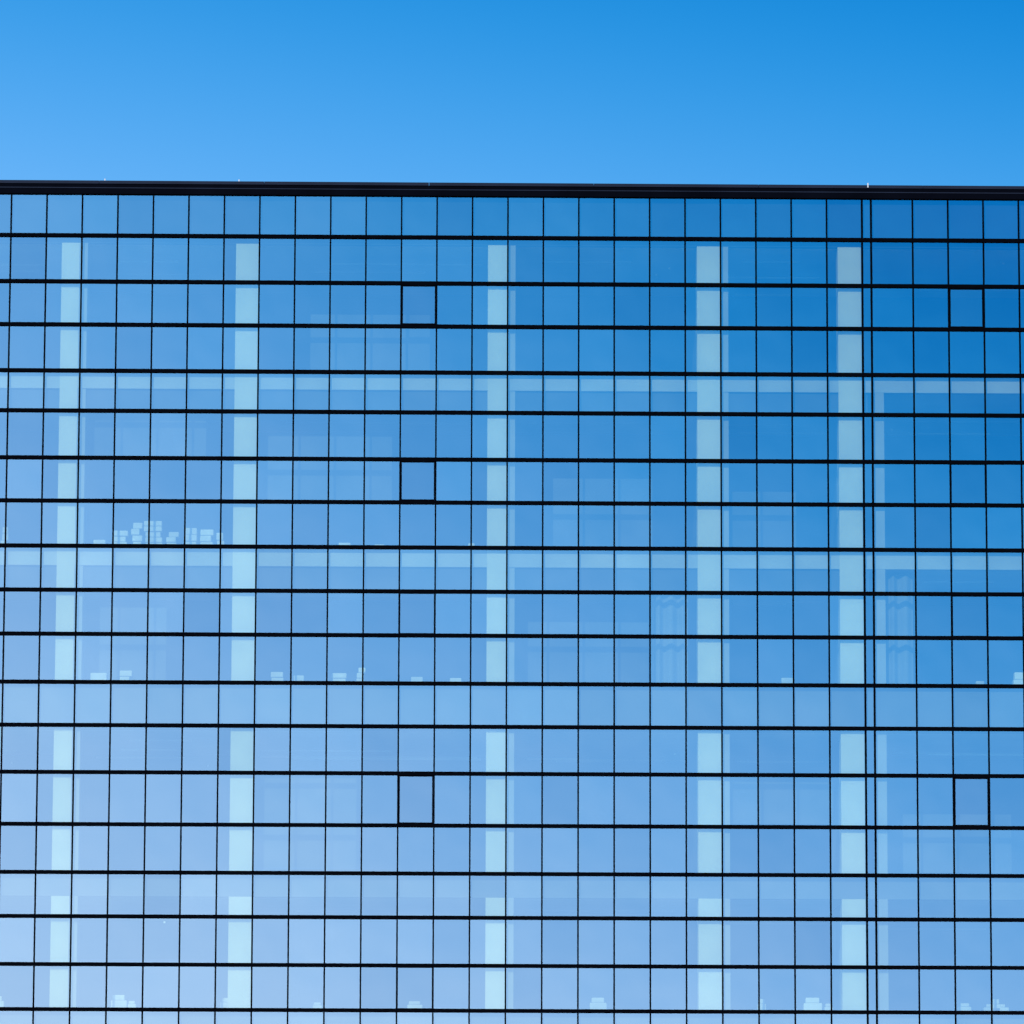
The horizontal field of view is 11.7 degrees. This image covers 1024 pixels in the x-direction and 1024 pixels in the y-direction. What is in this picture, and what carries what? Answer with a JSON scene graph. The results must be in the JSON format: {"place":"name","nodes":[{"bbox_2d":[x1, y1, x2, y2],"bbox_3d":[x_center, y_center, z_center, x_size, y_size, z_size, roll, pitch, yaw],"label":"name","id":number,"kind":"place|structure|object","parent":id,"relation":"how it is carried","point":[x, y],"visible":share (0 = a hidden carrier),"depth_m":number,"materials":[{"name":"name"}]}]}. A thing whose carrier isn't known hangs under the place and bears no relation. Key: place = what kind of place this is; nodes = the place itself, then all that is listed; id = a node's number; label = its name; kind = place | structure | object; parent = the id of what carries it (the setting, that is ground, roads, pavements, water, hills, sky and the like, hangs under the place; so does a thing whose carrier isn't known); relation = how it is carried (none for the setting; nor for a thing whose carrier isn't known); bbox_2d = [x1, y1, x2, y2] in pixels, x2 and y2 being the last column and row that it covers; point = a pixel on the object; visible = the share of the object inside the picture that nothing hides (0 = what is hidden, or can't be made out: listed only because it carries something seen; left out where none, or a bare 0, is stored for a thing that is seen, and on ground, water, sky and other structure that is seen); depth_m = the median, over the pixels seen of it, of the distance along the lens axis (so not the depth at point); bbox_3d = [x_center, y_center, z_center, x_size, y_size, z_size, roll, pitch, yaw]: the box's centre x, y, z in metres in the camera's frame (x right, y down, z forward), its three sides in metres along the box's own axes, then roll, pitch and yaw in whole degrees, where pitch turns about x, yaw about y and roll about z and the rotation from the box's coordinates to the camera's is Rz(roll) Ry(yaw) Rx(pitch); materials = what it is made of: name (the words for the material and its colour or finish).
{"place":"outdoors","nodes":[
{"label":"outdoors","id":0,"kind":"place"},
{"bbox_2d":[0,244,1023,917],"bbox_3d":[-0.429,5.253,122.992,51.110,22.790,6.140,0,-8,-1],"label":"ceilings","id":1,"kind":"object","parent":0,"point":[888,266],"visible":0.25,"depth_m":123.92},
{"bbox_2d":[11,263,1003,922],"bbox_3d":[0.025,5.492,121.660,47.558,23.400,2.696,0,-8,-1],"label":"ceiling downlights","id":2,"kind":"object","parent":1,"relation":"attached to","point":[675,753],"visible":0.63,"depth_m":122.18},
{"bbox_2d":[0,261,1023,929],"bbox_3d":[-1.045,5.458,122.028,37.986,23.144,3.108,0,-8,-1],"label":"ceiling fittings","id":3,"kind":"object","parent":1,"relation":"attached to","point":[536,599],"visible":0.8,"depth_m":122.64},
{"bbox_2d":[0,0,1023,185],"label":"sky","id":4,"kind":"structure","parent":0,"point":[766,92],"materials":[{"name":"blue"}]},
{"label":"pavement","id":5,"kind":"structure","parent":0,"visible":0},
{"bbox_2d":[0,292,1023,1010],"bbox_3d":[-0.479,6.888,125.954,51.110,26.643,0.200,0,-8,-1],"label":"interior wall","id":6,"kind":"structure","parent":5,"relation":"on","point":[202,798],"depth_m":126.31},
{"bbox_3d":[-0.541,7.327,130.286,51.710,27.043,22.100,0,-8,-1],"label":"outer walls","id":7,"kind":"object","parent":5,"relation":"on","visible":0},
{"bbox_2d":[68,243,888,1009],"bbox_3d":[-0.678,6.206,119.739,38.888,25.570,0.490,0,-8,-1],"label":"column jambs","id":8,"kind":"structure","parent":7,"relation":"attached to","point":[880,679],"depth_m":120.03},
{"bbox_2d":[0,233,1023,1014],"bbox_3d":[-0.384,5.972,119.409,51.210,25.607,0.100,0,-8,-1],"label":"horizontal transoms","id":9,"kind":"object","parent":7,"relation":"attached to","point":[462,459],"visible":1,"depth_m":119.93,"materials":[{"name":"black metal"}]},
{"bbox_2d":[0,194,1023,1023],"bbox_3d":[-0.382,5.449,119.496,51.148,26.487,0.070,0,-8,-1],"label":"vertical mullions","id":10,"kind":"object","parent":7,"relation":"attached to","point":[542,606],"visible":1,"depth_m":119.95,"materials":[{"name":"black metal"}]},
{"bbox_2d":[397,285,988,1008],"bbox_3d":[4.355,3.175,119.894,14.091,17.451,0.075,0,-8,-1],"label":"opening window frames","id":11,"kind":"structure","parent":10,"relation":"attached to","point":[433,593],"depth_m":120.27,"materials":[{"name":"black metal"}]},
{"bbox_2d":[0,183,1023,200],"bbox_3d":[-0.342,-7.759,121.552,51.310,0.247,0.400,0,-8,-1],"label":"parapet","id":12,"kind":"structure","parent":7,"relation":"on","point":[640,193],"depth_m":121.38,"materials":[{"name":"metal"}]},
{"bbox_2d":[0,180,1023,188],"bbox_3d":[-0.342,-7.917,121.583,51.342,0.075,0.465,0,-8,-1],"label":"parapet coping","id":13,"kind":"object","parent":12,"relation":"on","point":[507,184],"visible":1,"depth_m":121.36,"materials":[{"name":"black metal"}]},
{"bbox_2d":[0,187,1023,193],"bbox_3d":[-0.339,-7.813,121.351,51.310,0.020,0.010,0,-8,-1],"label":"parapet drip line","id":14,"kind":"object","parent":12,"relation":"attached to","point":[505,190],"visible":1,"depth_m":121.35,"materials":[{"name":"black metal"}]},
{"bbox_3d":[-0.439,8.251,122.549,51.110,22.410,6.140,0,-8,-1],"label":"floors","id":15,"kind":"structure","parent":0,"visible":0},
{"bbox_2d":[49,243,865,1009],"bbox_3d":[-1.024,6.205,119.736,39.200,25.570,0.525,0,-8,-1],"label":"columns","id":16,"kind":"structure","parent":15,"relation":"on","point":[851,745],"depth_m":120.10,"materials":[{"name":"white paint"}]},
{"bbox_2d":[0,195,1023,249],"bbox_3d":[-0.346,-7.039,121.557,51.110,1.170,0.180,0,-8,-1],"label":"dark spandrel panels","id":17,"kind":"object","parent":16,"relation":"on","point":[891,218],"visible":1,"depth_m":121.48,"materials":[{"name":"blue glass"}]},
{"bbox_2d":[77,267,840,1009],"bbox_3d":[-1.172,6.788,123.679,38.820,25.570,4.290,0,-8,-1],"label":"partitions","id":18,"kind":"object","parent":15,"relation":"on","point":[833,843],"visible":0.14,"depth_m":124.07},
{"bbox_2d":[0,521,1022,1010],"bbox_3d":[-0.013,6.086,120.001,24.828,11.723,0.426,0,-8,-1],"label":"storage boxes","id":19,"kind":"object","parent":15,"relation":"on","point":[156,531],"visible":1,"depth_m":120.12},
{"bbox_2d":[0,684,1023,1023],"bbox_3d":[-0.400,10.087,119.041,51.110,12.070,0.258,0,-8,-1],"label":"spandrel panels","id":20,"kind":"object","parent":15,"relation":"attached to","point":[894,706],"visible":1,"depth_m":119.58,"materials":[{"name":"blue glass"}]},
{"bbox_2d":[0,372,1023,570],"bbox_3d":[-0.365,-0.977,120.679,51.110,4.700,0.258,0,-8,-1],"label":"slab edges","id":21,"kind":"object","parent":15,"relation":"attached to","point":[929,561],"visible":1,"depth_m":120.41,"materials":[{"name":"paint"}]},
{"bbox_2d":[0,388,868,591],"bbox_3d":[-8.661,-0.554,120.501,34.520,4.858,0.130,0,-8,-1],"label":"blind boxes","id":22,"kind":"object","parent":21,"relation":"attached to","point":[421,578],"visible":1,"depth_m":120.34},
{"bbox_2d":[94,314,1011,872],"bbox_3d":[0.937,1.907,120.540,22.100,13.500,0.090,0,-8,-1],"label":"room screens","id":23,"kind":"object","parent":15,"relation":"attached to","point":[340,350],"visible":1,"depth_m":120.42,"materials":[{"name":"fabric"}]},
{"bbox_2d":[652,595,687,682],"bbox_3d":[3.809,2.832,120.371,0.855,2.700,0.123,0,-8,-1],"label":"curtain","id":24,"kind":"object","parent":15,"relation":"on","point":[668,655],"visible":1,"depth_m":120.34,"materials":[{"name":"fabric"}]},
{"bbox_2d":[886,575,912,683],"bbox_3d":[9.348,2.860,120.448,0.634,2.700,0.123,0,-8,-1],"label":"curtain","id":25,"kind":"object","parent":15,"relation":"on","point":[899,652],"visible":1,"depth_m":120.45,"materials":[{"name":"fabric"}]}
]}

